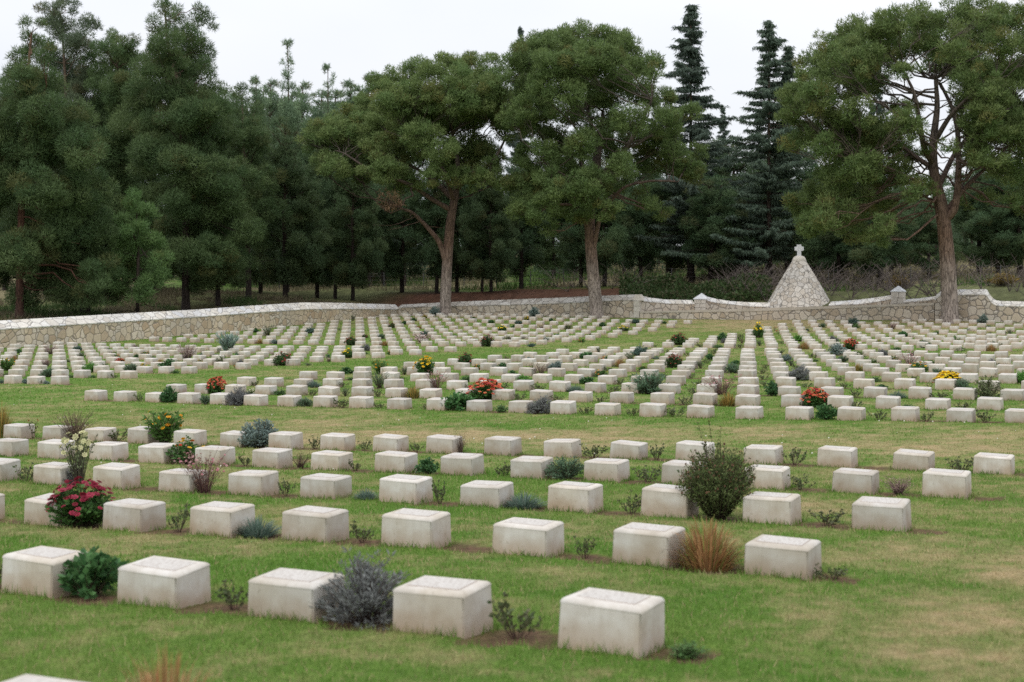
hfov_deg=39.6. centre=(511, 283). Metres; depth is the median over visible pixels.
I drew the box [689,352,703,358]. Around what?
grave marker
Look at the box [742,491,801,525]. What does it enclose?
grave marker
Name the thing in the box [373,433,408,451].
grave marker
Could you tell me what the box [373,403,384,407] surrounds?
rose bush
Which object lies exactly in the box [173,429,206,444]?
grave marker
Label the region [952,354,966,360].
grave marker
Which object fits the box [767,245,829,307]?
cone monument
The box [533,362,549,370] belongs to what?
grave marker
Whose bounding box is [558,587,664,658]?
grave marker
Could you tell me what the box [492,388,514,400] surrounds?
grave marker
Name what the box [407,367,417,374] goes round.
grave marker
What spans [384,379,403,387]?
grave marker
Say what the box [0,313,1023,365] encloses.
distant markers
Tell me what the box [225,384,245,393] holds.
grave marker
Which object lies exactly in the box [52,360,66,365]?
grave marker
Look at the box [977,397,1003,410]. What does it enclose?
grave marker
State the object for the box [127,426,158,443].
grave marker
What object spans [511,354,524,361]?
grave marker
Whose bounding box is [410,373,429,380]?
grave marker
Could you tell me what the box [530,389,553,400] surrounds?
grave marker
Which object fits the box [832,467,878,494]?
grave marker
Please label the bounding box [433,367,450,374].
grave marker
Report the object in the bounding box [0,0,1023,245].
sky
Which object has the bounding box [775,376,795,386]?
grave marker
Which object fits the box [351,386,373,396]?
grave marker
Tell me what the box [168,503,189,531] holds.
rose bush
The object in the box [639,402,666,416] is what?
grave marker
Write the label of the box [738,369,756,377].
grave marker
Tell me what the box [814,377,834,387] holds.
grave marker
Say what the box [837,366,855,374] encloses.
grave marker
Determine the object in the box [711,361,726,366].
grave marker
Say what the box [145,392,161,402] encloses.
grave marker
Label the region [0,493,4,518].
grave marker
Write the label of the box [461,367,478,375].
grave marker
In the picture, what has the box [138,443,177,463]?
grave marker
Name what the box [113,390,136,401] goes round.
grave marker
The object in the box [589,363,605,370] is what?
grave marker
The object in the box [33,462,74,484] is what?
grave marker
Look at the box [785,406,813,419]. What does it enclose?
grave marker
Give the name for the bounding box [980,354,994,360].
grave marker
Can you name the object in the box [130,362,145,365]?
grave marker
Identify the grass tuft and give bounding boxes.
[0,403,14,437]
[107,637,222,681]
[405,386,419,398]
[613,359,624,366]
[659,513,744,571]
[715,390,736,405]
[799,341,809,348]
[853,362,862,370]
[987,343,996,350]
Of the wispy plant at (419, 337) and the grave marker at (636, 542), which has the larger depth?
the wispy plant at (419, 337)
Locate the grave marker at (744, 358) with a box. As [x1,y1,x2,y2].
[740,356,755,361]
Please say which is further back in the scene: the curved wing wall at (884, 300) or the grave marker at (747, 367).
the curved wing wall at (884, 300)
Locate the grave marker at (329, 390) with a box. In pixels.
[318,385,339,395]
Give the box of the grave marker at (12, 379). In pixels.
[4,375,22,383]
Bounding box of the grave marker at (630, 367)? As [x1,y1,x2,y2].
[619,363,635,371]
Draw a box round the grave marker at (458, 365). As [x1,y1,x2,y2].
[454,362,469,369]
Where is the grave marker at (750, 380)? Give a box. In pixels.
[738,377,758,384]
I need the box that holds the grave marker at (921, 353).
[914,350,927,356]
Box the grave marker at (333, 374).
[326,371,344,379]
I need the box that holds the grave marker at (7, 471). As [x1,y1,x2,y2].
[0,458,20,481]
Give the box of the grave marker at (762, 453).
[744,444,783,464]
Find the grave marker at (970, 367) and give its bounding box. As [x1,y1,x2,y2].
[962,363,978,372]
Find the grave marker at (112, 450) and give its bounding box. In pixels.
[89,441,128,460]
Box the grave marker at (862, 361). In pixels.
[855,359,870,365]
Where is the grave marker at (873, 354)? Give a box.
[869,352,883,358]
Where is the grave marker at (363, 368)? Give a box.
[354,366,370,371]
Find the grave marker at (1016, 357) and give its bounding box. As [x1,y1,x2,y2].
[1009,354,1023,360]
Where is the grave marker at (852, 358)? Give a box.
[848,355,863,362]
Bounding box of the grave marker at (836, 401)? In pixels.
[827,395,853,407]
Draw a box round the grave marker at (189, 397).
[177,392,200,403]
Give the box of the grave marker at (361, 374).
[353,371,371,378]
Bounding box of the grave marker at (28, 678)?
[3,674,80,681]
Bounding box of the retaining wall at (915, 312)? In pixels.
[640,303,934,320]
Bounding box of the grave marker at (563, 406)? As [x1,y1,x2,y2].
[550,400,576,414]
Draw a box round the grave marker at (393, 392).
[385,387,407,397]
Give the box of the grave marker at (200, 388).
[194,383,210,393]
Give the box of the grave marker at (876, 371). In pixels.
[871,367,889,375]
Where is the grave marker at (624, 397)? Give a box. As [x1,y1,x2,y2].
[610,392,633,403]
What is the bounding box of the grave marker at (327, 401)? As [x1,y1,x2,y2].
[313,395,337,407]
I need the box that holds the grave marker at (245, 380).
[237,376,256,385]
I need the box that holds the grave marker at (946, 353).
[940,350,953,356]
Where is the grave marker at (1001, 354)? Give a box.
[994,351,1008,357]
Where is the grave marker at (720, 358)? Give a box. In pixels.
[713,357,727,363]
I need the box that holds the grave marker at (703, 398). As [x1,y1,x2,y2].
[693,392,717,405]
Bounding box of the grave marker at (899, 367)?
[895,364,911,371]
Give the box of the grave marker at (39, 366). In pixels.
[31,365,46,368]
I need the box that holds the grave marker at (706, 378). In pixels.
[701,376,721,386]
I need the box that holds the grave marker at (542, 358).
[534,355,548,361]
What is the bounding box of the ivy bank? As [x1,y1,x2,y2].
[618,270,772,303]
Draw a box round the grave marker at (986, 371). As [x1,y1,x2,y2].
[979,367,997,376]
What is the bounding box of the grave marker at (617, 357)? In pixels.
[607,355,622,362]
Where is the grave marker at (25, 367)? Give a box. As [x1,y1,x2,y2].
[12,365,27,370]
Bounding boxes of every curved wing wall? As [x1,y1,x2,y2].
[641,296,694,310]
[701,296,769,309]
[828,295,890,305]
[903,296,935,303]
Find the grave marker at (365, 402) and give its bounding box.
[349,396,373,408]
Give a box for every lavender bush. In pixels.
[63,465,74,484]
[222,386,249,405]
[308,546,410,630]
[361,343,369,350]
[524,393,551,413]
[786,362,811,379]
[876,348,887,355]
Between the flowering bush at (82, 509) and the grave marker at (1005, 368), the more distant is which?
the grave marker at (1005, 368)
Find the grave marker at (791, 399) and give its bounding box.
[781,394,805,406]
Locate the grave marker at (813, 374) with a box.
[809,371,827,380]
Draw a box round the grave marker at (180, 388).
[166,384,186,392]
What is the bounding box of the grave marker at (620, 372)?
[609,369,626,376]
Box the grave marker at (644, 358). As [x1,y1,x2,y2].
[634,356,648,362]
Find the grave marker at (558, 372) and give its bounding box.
[548,368,565,376]
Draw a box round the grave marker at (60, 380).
[51,375,69,384]
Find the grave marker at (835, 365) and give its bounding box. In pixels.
[831,362,848,370]
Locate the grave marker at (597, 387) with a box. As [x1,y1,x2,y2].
[585,382,606,392]
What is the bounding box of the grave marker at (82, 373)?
[73,370,90,377]
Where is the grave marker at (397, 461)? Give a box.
[374,451,417,473]
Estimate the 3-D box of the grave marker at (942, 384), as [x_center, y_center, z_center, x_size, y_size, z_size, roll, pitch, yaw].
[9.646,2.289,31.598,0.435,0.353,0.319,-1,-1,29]
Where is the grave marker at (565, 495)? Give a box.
[547,481,602,512]
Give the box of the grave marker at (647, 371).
[640,369,658,374]
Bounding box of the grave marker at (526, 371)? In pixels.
[518,367,536,375]
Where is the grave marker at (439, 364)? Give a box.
[432,362,444,367]
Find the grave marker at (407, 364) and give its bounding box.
[403,362,417,369]
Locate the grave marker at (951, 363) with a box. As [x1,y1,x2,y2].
[948,360,963,367]
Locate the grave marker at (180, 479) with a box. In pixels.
[158,468,207,492]
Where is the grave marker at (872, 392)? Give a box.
[863,386,886,397]
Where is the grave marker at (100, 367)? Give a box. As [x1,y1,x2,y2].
[93,365,109,372]
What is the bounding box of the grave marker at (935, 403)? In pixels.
[925,398,950,409]
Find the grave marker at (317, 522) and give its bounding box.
[281,505,348,542]
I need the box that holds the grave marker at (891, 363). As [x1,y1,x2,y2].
[886,360,901,367]
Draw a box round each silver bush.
[215,331,240,350]
[237,418,278,447]
[304,327,314,332]
[429,306,440,315]
[528,306,539,316]
[547,360,562,367]
[630,342,648,355]
[782,354,791,360]
[826,342,847,355]
[848,317,859,323]
[976,313,987,322]
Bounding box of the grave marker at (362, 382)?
[352,378,372,386]
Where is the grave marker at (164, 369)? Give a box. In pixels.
[158,366,174,373]
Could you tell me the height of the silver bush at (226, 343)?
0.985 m
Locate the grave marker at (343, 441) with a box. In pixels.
[320,433,355,450]
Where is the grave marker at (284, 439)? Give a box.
[268,431,303,448]
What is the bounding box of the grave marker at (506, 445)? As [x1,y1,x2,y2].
[484,436,521,455]
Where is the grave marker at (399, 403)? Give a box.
[387,398,411,409]
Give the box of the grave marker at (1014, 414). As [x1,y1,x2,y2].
[1004,408,1023,422]
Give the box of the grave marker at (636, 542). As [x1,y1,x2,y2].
[612,522,685,568]
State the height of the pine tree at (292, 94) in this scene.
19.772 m
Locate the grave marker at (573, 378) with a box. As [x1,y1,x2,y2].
[564,374,583,383]
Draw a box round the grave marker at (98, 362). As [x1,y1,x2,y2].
[90,361,104,364]
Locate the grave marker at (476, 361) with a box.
[471,359,486,365]
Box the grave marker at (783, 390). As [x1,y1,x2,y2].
[778,386,800,395]
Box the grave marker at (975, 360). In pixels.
[965,357,979,363]
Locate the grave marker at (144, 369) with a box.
[136,366,152,372]
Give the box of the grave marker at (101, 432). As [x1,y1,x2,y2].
[85,427,116,441]
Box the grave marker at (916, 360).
[906,356,920,363]
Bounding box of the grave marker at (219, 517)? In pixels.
[190,501,254,537]
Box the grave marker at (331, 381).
[323,378,342,386]
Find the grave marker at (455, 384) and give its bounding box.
[446,380,467,389]
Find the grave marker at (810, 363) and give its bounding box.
[800,362,816,366]
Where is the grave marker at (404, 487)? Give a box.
[379,474,432,503]
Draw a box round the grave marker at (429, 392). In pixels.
[419,388,442,398]
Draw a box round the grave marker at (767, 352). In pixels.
[766,351,779,356]
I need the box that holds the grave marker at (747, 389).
[737,384,759,394]
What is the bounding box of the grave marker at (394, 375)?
[382,371,399,378]
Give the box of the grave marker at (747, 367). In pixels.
[739,365,756,369]
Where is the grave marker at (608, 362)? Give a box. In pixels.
[599,359,614,366]
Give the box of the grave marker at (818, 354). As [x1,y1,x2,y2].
[816,352,829,357]
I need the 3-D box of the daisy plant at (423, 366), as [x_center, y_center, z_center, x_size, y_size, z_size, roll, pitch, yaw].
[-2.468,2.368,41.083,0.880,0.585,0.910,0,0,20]
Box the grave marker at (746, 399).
[735,394,760,405]
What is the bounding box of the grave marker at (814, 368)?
[803,366,821,373]
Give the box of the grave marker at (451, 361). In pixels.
[447,358,458,365]
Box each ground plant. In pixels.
[271,389,285,394]
[461,374,469,381]
[493,405,507,411]
[667,638,713,658]
[852,322,860,327]
[868,357,877,362]
[869,377,881,381]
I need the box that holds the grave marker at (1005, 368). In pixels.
[996,364,1013,372]
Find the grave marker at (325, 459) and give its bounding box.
[311,450,352,470]
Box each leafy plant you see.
[56,545,128,598]
[83,361,97,372]
[157,358,175,366]
[159,385,181,402]
[339,366,353,373]
[413,457,439,473]
[440,390,475,410]
[492,362,505,366]
[518,373,531,379]
[577,352,591,357]
[579,376,593,383]
[705,353,714,359]
[717,332,727,339]
[764,380,777,395]
[792,334,803,341]
[814,403,837,419]
[898,330,907,336]
[1016,369,1023,383]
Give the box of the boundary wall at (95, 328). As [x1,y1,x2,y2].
[0,302,398,347]
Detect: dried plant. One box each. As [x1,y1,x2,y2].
[52,406,95,440]
[288,452,310,468]
[455,430,467,452]
[530,363,548,373]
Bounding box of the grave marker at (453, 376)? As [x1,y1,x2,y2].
[440,373,458,381]
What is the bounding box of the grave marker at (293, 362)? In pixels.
[286,358,300,365]
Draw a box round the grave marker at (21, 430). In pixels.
[3,423,34,438]
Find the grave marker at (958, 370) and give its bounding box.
[943,367,961,375]
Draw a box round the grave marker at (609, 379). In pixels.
[598,375,617,384]
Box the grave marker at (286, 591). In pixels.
[248,568,344,622]
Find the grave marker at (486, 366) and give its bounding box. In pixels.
[480,362,496,369]
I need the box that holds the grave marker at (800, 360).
[797,358,812,365]
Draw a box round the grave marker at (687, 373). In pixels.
[672,370,690,378]
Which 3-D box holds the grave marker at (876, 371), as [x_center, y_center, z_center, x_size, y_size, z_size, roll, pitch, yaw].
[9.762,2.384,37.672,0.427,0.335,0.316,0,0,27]
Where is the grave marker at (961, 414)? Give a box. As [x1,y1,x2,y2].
[946,407,975,422]
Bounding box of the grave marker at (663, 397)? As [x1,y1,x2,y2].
[650,392,674,404]
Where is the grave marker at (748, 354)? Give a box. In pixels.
[740,353,754,356]
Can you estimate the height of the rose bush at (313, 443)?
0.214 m
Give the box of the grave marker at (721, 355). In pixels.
[715,353,728,359]
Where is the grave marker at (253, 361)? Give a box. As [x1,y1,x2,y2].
[243,359,257,365]
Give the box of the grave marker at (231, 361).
[223,358,237,364]
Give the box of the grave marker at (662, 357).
[659,356,667,359]
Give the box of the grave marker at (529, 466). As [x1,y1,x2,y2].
[510,456,552,478]
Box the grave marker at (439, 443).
[426,434,462,453]
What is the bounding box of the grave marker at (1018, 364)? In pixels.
[1012,361,1023,368]
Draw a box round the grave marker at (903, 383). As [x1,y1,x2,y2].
[894,378,915,388]
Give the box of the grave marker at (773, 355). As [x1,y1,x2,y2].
[767,353,781,360]
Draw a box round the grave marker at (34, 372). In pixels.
[30,369,45,375]
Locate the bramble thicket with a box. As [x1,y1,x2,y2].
[12,253,1023,305]
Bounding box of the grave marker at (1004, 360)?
[996,358,1010,364]
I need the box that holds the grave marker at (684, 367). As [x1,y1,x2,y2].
[677,364,694,372]
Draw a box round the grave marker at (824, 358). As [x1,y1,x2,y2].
[821,355,835,361]
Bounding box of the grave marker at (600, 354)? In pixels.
[592,352,605,358]
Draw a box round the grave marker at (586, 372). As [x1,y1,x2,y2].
[577,368,595,376]
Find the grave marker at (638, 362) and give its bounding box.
[626,359,641,366]
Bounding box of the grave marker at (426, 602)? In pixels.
[393,575,492,638]
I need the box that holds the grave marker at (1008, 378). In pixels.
[998,373,1017,383]
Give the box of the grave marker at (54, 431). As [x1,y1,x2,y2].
[42,425,71,439]
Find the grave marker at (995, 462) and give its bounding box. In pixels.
[973,452,1014,474]
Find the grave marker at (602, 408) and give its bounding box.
[594,402,620,415]
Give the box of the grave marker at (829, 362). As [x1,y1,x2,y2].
[826,359,841,366]
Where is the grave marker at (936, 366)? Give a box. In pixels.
[928,364,945,371]
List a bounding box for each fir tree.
[388,64,427,285]
[502,25,541,254]
[622,4,754,283]
[659,20,834,281]
[715,107,731,189]
[867,17,890,182]
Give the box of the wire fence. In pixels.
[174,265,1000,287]
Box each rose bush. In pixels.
[0,561,2,588]
[12,462,33,481]
[27,419,38,438]
[107,428,127,441]
[133,392,143,400]
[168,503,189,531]
[214,579,247,609]
[238,454,250,465]
[278,477,295,496]
[305,389,317,395]
[308,435,319,448]
[333,398,348,407]
[348,459,360,470]
[349,520,373,542]
[357,440,371,450]
[372,388,384,396]
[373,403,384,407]
[410,442,423,452]
[431,480,445,503]
[486,591,545,639]
[494,462,510,475]
[513,392,525,399]
[530,383,545,389]
[550,394,563,399]
[573,535,596,557]
[578,406,593,413]
[579,443,607,457]
[606,385,620,391]
[617,489,641,513]
[624,407,639,415]
[631,464,661,482]
[650,443,664,459]
[664,406,686,416]
[678,395,692,404]
[685,386,696,393]
[781,447,806,464]
[787,473,815,489]
[808,509,845,526]
[813,563,848,579]
[850,388,861,397]
[852,400,863,406]
[867,410,886,419]
[921,410,933,420]
[929,392,949,397]
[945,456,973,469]
[953,401,972,407]
[976,409,996,421]
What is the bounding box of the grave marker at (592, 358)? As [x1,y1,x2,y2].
[583,355,597,362]
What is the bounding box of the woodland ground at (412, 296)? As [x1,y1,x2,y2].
[0,254,1023,320]
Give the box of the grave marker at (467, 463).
[441,453,484,475]
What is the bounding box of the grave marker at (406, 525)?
[381,508,450,548]
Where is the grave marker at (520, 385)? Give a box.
[513,380,534,390]
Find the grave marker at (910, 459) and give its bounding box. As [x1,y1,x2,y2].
[892,449,934,470]
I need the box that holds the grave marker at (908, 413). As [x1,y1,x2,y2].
[891,406,919,421]
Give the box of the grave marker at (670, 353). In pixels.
[665,352,678,357]
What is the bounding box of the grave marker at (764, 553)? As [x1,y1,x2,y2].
[744,534,821,579]
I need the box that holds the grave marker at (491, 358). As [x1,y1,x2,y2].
[488,355,501,361]
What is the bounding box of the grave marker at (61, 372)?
[52,369,68,375]
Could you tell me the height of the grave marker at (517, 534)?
0.339 m
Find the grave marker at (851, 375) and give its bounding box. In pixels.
[845,371,864,380]
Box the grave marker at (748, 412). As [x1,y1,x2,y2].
[735,406,763,418]
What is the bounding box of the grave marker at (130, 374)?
[120,370,137,378]
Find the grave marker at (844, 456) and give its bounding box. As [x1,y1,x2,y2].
[817,445,857,467]
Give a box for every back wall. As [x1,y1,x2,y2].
[398,294,643,317]
[935,289,1023,322]
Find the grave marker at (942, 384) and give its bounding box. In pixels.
[935,378,956,389]
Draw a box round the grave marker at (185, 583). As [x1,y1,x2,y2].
[117,556,210,608]
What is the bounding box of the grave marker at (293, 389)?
[286,384,307,395]
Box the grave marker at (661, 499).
[640,483,698,518]
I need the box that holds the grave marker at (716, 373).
[705,370,723,378]
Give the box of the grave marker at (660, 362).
[654,360,670,367]
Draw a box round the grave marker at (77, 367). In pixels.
[72,365,85,372]
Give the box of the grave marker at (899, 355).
[896,353,909,358]
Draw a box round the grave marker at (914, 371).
[907,368,924,375]
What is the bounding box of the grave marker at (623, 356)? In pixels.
[616,352,629,358]
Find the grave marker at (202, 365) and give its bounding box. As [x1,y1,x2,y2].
[192,362,207,368]
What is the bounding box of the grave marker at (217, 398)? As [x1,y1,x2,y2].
[210,392,233,404]
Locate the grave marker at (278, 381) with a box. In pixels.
[264,377,283,386]
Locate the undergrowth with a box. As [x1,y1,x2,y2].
[0,285,382,319]
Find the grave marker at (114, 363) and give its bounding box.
[110,361,124,367]
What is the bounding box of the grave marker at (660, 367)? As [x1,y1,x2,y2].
[647,363,664,371]
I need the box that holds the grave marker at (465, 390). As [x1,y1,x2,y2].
[455,388,477,398]
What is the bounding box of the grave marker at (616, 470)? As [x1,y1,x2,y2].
[584,458,629,482]
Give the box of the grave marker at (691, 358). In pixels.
[686,356,700,363]
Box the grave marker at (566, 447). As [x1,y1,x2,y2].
[544,439,581,457]
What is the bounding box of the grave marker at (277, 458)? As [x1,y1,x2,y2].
[252,447,292,468]
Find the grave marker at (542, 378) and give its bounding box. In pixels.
[532,373,551,382]
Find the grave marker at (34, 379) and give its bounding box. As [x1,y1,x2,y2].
[27,376,45,383]
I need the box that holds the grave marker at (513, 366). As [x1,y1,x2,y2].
[506,363,522,370]
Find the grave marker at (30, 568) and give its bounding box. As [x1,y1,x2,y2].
[1,546,85,597]
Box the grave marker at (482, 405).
[466,400,492,411]
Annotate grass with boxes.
[130,252,1023,291]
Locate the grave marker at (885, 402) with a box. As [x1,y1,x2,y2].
[875,395,900,408]
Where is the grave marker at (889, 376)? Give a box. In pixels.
[882,372,900,381]
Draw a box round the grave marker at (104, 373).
[97,370,113,377]
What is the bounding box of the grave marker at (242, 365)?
[235,362,250,369]
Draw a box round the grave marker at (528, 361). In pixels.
[522,358,536,365]
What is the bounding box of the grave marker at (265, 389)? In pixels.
[255,385,276,394]
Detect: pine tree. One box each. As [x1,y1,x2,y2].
[0,13,124,318]
[0,75,29,289]
[31,0,118,230]
[52,191,128,313]
[81,28,159,293]
[98,185,175,314]
[107,0,272,309]
[126,98,200,287]
[177,231,260,305]
[209,87,235,285]
[210,80,292,299]
[220,134,289,293]
[227,92,237,106]
[244,74,280,284]
[247,86,278,116]
[250,115,335,296]
[260,78,281,284]
[270,38,306,291]
[274,137,350,297]
[280,90,303,280]
[292,79,315,278]
[307,86,337,116]
[307,149,367,298]
[313,62,343,287]
[315,145,390,300]
[322,87,346,115]
[326,77,357,180]
[340,84,369,114]
[342,72,390,285]
[354,182,406,285]
[368,158,429,292]
[398,151,471,293]
[424,133,486,292]
[454,170,486,280]
[455,167,497,291]
[456,151,522,291]
[486,153,546,288]
[523,161,582,277]
[544,157,603,286]
[564,147,635,285]
[600,180,641,273]
[611,156,675,275]
[634,158,699,274]
[677,173,755,280]
[695,133,784,273]
[725,170,782,272]
[744,134,833,270]
[764,171,849,272]
[788,208,864,280]
[830,184,918,283]
[871,185,929,271]
[903,196,964,278]
[940,162,1014,273]
[962,175,1023,273]
[967,145,1023,272]
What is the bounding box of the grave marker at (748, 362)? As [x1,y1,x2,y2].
[740,361,756,365]
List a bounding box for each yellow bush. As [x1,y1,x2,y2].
[885,271,909,286]
[984,271,1019,285]
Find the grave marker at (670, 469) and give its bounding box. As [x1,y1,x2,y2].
[661,460,702,484]
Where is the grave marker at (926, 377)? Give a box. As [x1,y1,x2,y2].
[919,372,939,382]
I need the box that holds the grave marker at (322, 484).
[300,473,351,499]
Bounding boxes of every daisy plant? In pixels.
[341,348,352,357]
[412,356,434,374]
[498,325,506,330]
[617,325,630,330]
[751,322,764,337]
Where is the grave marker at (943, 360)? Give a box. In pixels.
[935,357,949,363]
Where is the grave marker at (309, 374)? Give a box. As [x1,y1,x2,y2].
[299,371,317,378]
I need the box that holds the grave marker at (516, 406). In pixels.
[508,400,533,413]
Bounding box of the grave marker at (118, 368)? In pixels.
[114,365,127,372]
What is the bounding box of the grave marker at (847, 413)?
[837,406,865,420]
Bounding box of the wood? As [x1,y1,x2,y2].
[122,92,986,282]
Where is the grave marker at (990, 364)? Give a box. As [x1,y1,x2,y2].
[979,361,995,367]
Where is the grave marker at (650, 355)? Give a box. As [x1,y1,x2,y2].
[640,352,653,358]
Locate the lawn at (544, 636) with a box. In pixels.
[0,316,1023,681]
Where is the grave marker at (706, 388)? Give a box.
[696,383,717,392]
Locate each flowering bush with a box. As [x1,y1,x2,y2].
[44,476,115,526]
[205,376,227,392]
[271,351,292,365]
[343,336,355,344]
[456,351,473,363]
[465,377,503,399]
[480,334,494,346]
[664,352,681,367]
[669,332,687,344]
[799,386,828,407]
[843,338,859,349]
[933,369,960,379]
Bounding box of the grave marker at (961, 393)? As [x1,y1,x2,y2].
[953,387,977,399]
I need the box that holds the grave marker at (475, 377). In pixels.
[469,373,488,381]
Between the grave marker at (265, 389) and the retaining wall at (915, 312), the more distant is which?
the retaining wall at (915, 312)
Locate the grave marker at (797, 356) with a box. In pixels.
[794,354,808,360]
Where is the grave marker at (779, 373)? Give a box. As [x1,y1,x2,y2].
[773,371,791,379]
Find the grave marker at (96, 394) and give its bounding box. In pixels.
[84,389,107,400]
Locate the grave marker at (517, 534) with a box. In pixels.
[492,517,563,557]
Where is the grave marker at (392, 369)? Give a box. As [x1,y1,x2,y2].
[380,367,397,374]
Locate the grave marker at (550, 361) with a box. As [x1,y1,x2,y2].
[547,359,561,363]
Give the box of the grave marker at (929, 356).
[924,353,937,359]
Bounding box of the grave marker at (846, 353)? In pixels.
[843,351,856,358]
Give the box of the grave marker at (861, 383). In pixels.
[853,378,874,388]
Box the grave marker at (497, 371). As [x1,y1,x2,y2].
[490,367,507,375]
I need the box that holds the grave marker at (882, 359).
[877,356,891,362]
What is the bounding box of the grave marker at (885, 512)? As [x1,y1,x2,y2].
[852,496,911,531]
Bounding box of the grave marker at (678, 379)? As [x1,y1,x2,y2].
[666,375,685,385]
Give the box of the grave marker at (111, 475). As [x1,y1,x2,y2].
[93,462,140,489]
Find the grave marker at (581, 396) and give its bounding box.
[569,391,592,402]
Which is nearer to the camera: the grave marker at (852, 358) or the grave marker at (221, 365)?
the grave marker at (852, 358)
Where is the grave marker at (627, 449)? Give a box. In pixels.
[610,440,647,459]
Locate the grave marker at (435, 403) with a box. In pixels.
[426,397,447,410]
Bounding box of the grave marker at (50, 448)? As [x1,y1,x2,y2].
[37,439,75,458]
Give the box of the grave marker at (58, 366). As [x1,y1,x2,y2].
[51,365,66,368]
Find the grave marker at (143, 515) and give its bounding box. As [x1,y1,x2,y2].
[103,498,165,531]
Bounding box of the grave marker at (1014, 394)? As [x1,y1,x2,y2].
[1000,389,1023,400]
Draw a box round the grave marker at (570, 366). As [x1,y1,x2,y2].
[561,363,577,370]
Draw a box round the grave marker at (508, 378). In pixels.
[501,374,520,382]
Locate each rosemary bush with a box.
[37,367,55,376]
[123,363,138,370]
[199,394,209,403]
[297,397,312,406]
[544,456,583,479]
[625,369,668,393]
[724,362,739,372]
[836,355,848,361]
[931,367,942,375]
[953,379,972,387]
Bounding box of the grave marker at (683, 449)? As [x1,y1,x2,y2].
[675,440,714,460]
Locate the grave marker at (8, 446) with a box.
[0,438,28,456]
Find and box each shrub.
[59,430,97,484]
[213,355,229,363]
[263,325,273,335]
[339,387,350,395]
[369,368,389,387]
[398,366,409,374]
[624,351,633,358]
[675,420,758,519]
[697,360,704,367]
[973,375,1002,396]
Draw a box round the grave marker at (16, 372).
[8,369,24,376]
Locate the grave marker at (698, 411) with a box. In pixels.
[687,404,714,417]
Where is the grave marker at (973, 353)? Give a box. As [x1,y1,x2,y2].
[967,351,980,356]
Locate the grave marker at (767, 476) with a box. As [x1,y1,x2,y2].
[745,464,790,490]
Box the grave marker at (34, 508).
[24,493,67,526]
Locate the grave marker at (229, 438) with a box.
[220,430,248,446]
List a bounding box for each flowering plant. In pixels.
[165,435,203,463]
[592,369,608,376]
[905,361,928,371]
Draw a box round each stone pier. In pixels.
[693,293,707,309]
[890,286,905,303]
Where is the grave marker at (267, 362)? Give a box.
[264,359,278,365]
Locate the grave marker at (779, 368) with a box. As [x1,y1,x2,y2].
[771,366,788,373]
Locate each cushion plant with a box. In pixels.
[233,515,281,538]
[306,380,320,387]
[354,487,378,499]
[501,491,547,509]
[567,384,584,391]
[888,390,907,398]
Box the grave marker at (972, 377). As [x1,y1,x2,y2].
[958,373,978,382]
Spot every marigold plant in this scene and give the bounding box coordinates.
[0,357,14,370]
[141,409,184,442]
[370,359,387,373]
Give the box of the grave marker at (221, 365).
[214,362,228,368]
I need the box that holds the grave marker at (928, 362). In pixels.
[917,361,931,366]
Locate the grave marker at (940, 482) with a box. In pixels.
[922,468,971,498]
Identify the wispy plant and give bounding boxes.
[40,358,53,365]
[43,344,58,353]
[174,445,230,492]
[176,342,197,358]
[410,332,432,342]
[426,369,448,387]
[700,373,741,394]
[880,474,914,494]
[896,351,922,363]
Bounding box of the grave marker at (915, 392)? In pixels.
[908,386,931,398]
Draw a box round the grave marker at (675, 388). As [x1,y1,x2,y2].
[658,383,680,393]
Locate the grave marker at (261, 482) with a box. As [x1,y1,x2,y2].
[228,470,279,496]
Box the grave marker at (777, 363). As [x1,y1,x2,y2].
[770,362,785,368]
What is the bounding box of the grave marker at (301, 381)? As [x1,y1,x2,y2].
[294,378,312,385]
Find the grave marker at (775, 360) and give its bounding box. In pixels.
[768,358,783,364]
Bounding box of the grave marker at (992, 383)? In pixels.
[978,380,999,389]
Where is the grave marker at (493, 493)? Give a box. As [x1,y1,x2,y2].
[460,480,513,507]
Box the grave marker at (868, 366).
[863,363,879,371]
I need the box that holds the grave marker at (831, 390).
[821,386,843,396]
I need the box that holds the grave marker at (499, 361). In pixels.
[496,359,510,365]
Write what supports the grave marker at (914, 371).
on the lawn at (544, 636)
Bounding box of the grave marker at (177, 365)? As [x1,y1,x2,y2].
[171,362,186,368]
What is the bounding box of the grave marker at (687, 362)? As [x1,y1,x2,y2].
[682,360,697,367]
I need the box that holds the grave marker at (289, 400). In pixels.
[277,395,301,406]
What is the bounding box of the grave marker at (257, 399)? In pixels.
[243,394,267,405]
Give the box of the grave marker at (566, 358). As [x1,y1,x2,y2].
[558,355,572,361]
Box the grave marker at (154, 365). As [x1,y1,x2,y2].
[151,362,163,368]
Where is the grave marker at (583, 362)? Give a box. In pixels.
[573,359,588,366]
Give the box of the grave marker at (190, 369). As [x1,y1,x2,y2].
[181,366,197,373]
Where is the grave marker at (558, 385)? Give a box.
[549,380,570,391]
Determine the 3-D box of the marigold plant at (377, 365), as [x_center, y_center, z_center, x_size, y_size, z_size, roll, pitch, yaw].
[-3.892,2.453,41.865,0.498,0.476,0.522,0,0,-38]
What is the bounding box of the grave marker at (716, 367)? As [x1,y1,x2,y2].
[708,364,725,372]
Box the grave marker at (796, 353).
[791,352,804,356]
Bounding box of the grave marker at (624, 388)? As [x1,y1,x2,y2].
[621,382,641,393]
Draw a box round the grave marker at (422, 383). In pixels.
[415,379,435,388]
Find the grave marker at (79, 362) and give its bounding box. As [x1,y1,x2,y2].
[71,360,85,366]
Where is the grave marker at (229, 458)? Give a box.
[195,445,235,465]
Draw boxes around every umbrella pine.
[294,49,530,315]
[493,18,710,318]
[773,0,1023,323]

